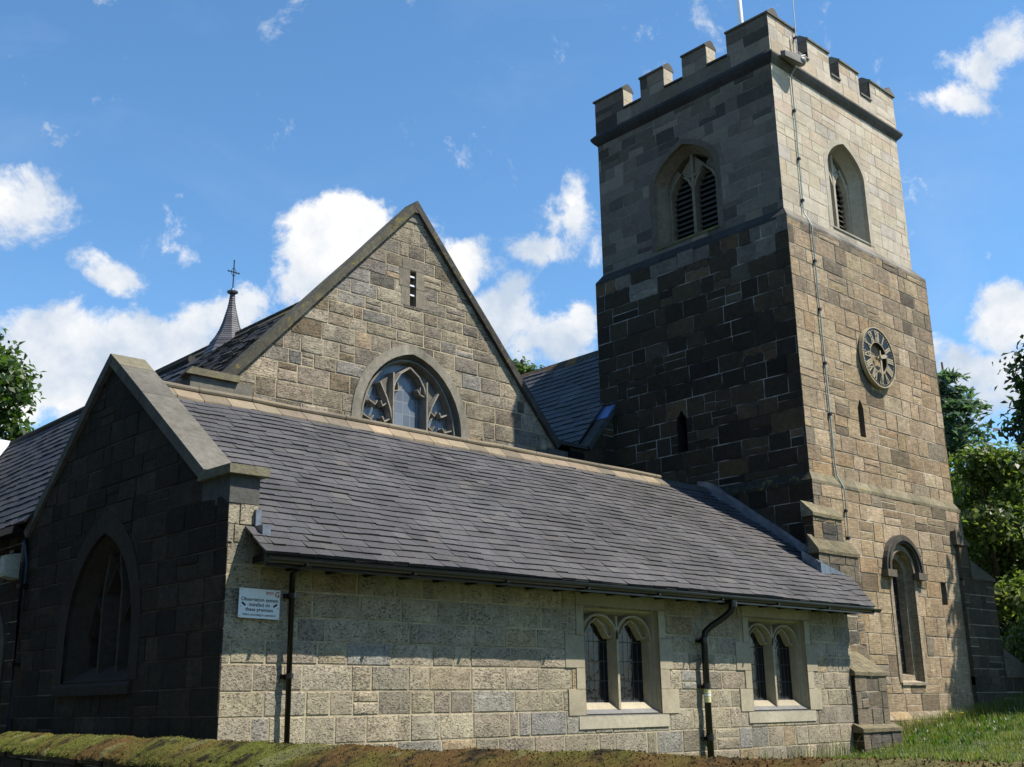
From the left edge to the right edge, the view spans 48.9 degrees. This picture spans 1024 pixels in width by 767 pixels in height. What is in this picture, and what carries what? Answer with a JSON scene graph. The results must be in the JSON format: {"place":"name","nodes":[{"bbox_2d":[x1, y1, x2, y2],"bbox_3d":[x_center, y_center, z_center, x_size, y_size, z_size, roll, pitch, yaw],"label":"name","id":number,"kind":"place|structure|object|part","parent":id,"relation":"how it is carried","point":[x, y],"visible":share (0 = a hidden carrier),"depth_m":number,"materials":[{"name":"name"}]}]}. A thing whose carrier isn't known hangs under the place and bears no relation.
{"place":"outdoors","nodes":[
{"label":"outdoors","id":0,"kind":"place"},
{"bbox_2d":[0,550,20,579],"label":"wall light","id":1,"kind":"object","parent":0,"point":[10,565],"visible":1,"depth_m":18.26,"materials":[{"name":"beige plastic"}]},
{"bbox_2d":[0,0,1023,470],"label":"sky","id":2,"kind":"structure","parent":0,"point":[148,148],"materials":[{"name":"blue"}]},
{"bbox_2d":[723,690,1023,762],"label":"ground","id":3,"kind":"structure","parent":0,"point":[981,742],"depth_m":21.49,"materials":[{"name":"green plant"}]},
{"bbox_2d":[0,439,9,455],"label":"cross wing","id":4,"kind":"structure","parent":3,"relation":"on","point":[4,444],"depth_m":25.12,"materials":[{"name":"white"}]},
{"bbox_2d":[0,328,46,440],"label":"sycamore tree","id":5,"kind":"object","parent":3,"relation":"on","point":[15,378],"visible":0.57,"depth_m":39.20,"materials":[{"name":"green plant"}]},
{"bbox_2d":[0,355,201,734],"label":"side range","id":6,"kind":"structure","parent":3,"relation":"on","point":[28,461],"depth_m":19.63,"materials":[{"name":"stone"}]},
{"bbox_3d":[-8.617,5.154,18.671,0.380,3.030,1.640,14,-21,-41],"label":"doorway","id":7,"kind":"part","parent":6,"relation":"part of","materials":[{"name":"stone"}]},
{"bbox_2d":[16,201,567,528],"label":"gabled chapel","id":8,"kind":"structure","parent":3,"relation":"on","point":[388,323],"depth_m":24.80,"materials":[{"name":"stone"}]},
{"bbox_2d":[351,345,468,438],"bbox_3d":[-2.254,0.708,24.426,3.200,3.150,0.335,14,-21,-41],"label":"traceried window","id":9,"kind":"structure","parent":8,"relation":"in","point":[398,387],"depth_m":24.72,"materials":[{"name":"stone"}]},
{"bbox_2d":[399,258,426,309],"bbox_3d":[-2.316,-2.196,25.253,0.770,1.090,0.320,14,-21,-41],"label":"slit window","id":10,"kind":"structure","parent":8,"relation":"in","point":[409,296],"depth_m":25.17,"materials":[{"name":"stone"}]},
{"bbox_2d":[9,353,881,758],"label":"church hall","id":11,"kind":"structure","parent":3,"relation":"on","point":[451,591],"depth_m":16.39,"materials":[{"name":"stone"}]},
{"bbox_2d":[5,528,28,732],"bbox_3d":[-7.768,4.315,17.525,0.179,4.187,0.422,14,-21,-41],"label":"drainpipe","id":12,"kind":"object","parent":11,"relation":"attached to","point":[21,585],"visible":0.84,"depth_m":17.66,"materials":[{"name":"black metal"}]},
{"bbox_2d":[53,511,141,696],"bbox_3d":[-5.582,3.074,15.843,0.570,2.540,2.680,14,-21,-41],"label":"pointed window","id":13,"kind":"structure","parent":11,"relation":"in","point":[101,625],"depth_m":16.05,"materials":[{"name":"stone"}]},
{"bbox_2d":[238,587,279,619],"bbox_3d":[-3.016,2.631,13.439,0.561,0.355,0.013,14,-21,-41],"label":"warning sign","id":14,"kind":"object","parent":11,"relation":"attached to","point":[259,603],"visible":1,"depth_m":13.43,"materials":[{"name":"white plastic"}]},
{"bbox_2d":[280,566,311,743],"bbox_3d":[-2.552,3.604,13.292,0.140,2.965,0.539,14,-21,-41],"label":"drainpipe","id":15,"kind":"object","parent":11,"relation":"attached to","point":[289,674],"visible":0.77,"depth_m":13.49,"materials":[{"name":"black metal"}]},
{"bbox_2d":[564,592,679,728],"bbox_3d":[1.623,4.374,17.743,2.620,2.015,0.396,14,-21,-41],"label":"window","id":16,"kind":"structure","parent":11,"relation":"in","point":[615,656],"depth_m":17.79,"materials":[{"name":"stone"}]},
{"bbox_2d":[695,600,736,757],"bbox_3d":[3.455,5.095,18.667,0.736,2.970,0.222,-5,-17,15],"label":"drainpipe","id":17,"kind":"object","parent":11,"relation":"attached to","point":[703,641],"visible":1,"depth_m":18.72,"materials":[{"name":"black metal"}]},
{"bbox_2d":[735,606,822,722],"bbox_3d":[4.713,5.119,20.518,2.580,2.015,0.396,14,-21,-41],"label":"window","id":18,"kind":"structure","parent":11,"relation":"in","point":[772,653],"depth_m":20.60,"materials":[{"name":"stone"}]},
{"bbox_2d":[511,350,544,374],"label":"distant tree","id":19,"kind":"object","parent":3,"relation":"on","point":[521,367],"visible":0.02,"depth_m":61.78,"materials":[{"name":"green plant"}]},
{"bbox_2d":[521,350,614,465],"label":"church nave","id":20,"kind":"structure","parent":3,"relation":"on","point":[575,412],"depth_m":30.27,"materials":[{"name":"stone"}]},
{"bbox_2d":[590,8,1023,753],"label":"church tower","id":21,"kind":"structure","parent":3,"relation":"on","point":[710,354],"depth_m":27.39,"materials":[{"name":"stone"}]},
{"bbox_2d":[677,411,687,451],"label":"slit window","id":22,"kind":"structure","parent":21,"relation":"in","point":[681,420],"depth_m":27.31,"materials":[{"name":"black glass"}]},
{"bbox_2d":[649,139,723,251],"bbox_3d":[4.614,-4.919,28.895,0.650,2.805,2.280,14,-21,-41],"label":"belfry window","id":23,"kind":"structure","parent":21,"relation":"in","point":[687,199],"depth_m":29.19,"materials":[{"name":"stone"}]},
{"bbox_2d":[736,0,743,23],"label":"flagpole","id":24,"kind":"object","parent":21,"relation":"on","point":[739,11],"depth_m":31.86,"materials":[{"name":"white metal"}]},
{"bbox_2d":[780,50,806,66],"bbox_3d":[6.955,-8.035,27.617,0.837,0.391,0.300,14,-21,-41],"label":"floodlight","id":25,"kind":"object","parent":21,"relation":"attached to","point":[795,59],"visible":1,"depth_m":27.53,"materials":[{"name":"metal"}]},
{"bbox_2d":[789,0,797,53],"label":"lightning rod","id":26,"kind":"object","parent":21,"relation":"attached to","point":[795,37],"visible":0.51,"depth_m":28.32,"materials":[{"name":"metal"}]},
{"bbox_2d":[791,66,850,539],"bbox_3d":[7.105,-2.195,26.189,0.385,11.713,0.142,-8,-17,24],"label":"lightning conductor","id":27,"kind":"object","parent":21,"relation":"attached to","point":[802,200],"visible":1,"depth_m":25.99,"materials":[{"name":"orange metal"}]},
{"bbox_2d":[824,139,873,246],"bbox_3d":[8.358,-4.940,28.921,2.080,2.745,0.650,14,-21,-41],"label":"belfry window","id":28,"kind":"structure","parent":21,"relation":"in","point":[845,185],"depth_m":29.28,"materials":[{"name":"stone"}]},
{"bbox_2d":[858,399,865,436],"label":"slit window","id":29,"kind":"structure","parent":21,"relation":"in","point":[860,411],"depth_m":26.45,"materials":[{"name":"glass"}]},
{"bbox_2d":[859,327,895,388],"bbox_3d":[8.896,-0.629,27.302,1.522,1.522,0.170,14,-21,-41],"label":"tower clock","id":30,"kind":"object","parent":21,"relation":"attached to","point":[885,376],"visible":1,"depth_m":27.23,"materials":[{"name":"black metal"}]},
{"bbox_2d":[882,535,927,684],"bbox_3d":[8.913,5.162,25.728,1.800,3.360,0.510,14,-21,-41],"label":"round arched window","id":31,"kind":"structure","parent":21,"relation":"in","point":[902,576],"depth_m":25.93,"materials":[{"name":"stone"}]},
{"bbox_2d":[940,582,947,603],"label":"slit window","id":32,"kind":"structure","parent":21,"relation":"in","point":[943,585],"depth_m":27.17,"materials":[{"name":"glass"}]},
{"bbox_2d":[937,362,997,553],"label":"cedar tree","id":33,"kind":"object","parent":3,"relation":"on","point":[959,431],"visible":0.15,"depth_m":47.37,"materials":[{"name":"green plant"}]},
{"bbox_2d":[948,437,1023,646],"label":"bright tree","id":34,"kind":"object","parent":3,"relation":"on","point":[988,490],"visible":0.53,"depth_m":33.92,"materials":[{"name":"green plant"}]},
{"bbox_2d":[986,334,1023,517],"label":"dark tree","id":35,"kind":"object","parent":3,"relation":"on","point":[1018,413],"visible":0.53,"depth_m":40.35,"materials":[{"name":"green plant"}]},
{"bbox_2d":[1000,614,1023,662],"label":"shrub","id":36,"kind":"object","parent":3,"relation":"on","point":[1014,640],"visible":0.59,"depth_m":29.92,"materials":[{"name":"green plant"}]},
{"label":"pavement","id":37,"kind":"structure","parent":0,"visible":0},
{"bbox_2d":[0,731,1023,766],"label":"boundary wall","id":38,"kind":"structure","parent":37,"relation":"on","point":[26,749],"depth_m":6.60,"materials":[{"name":"stone"}]}
]}

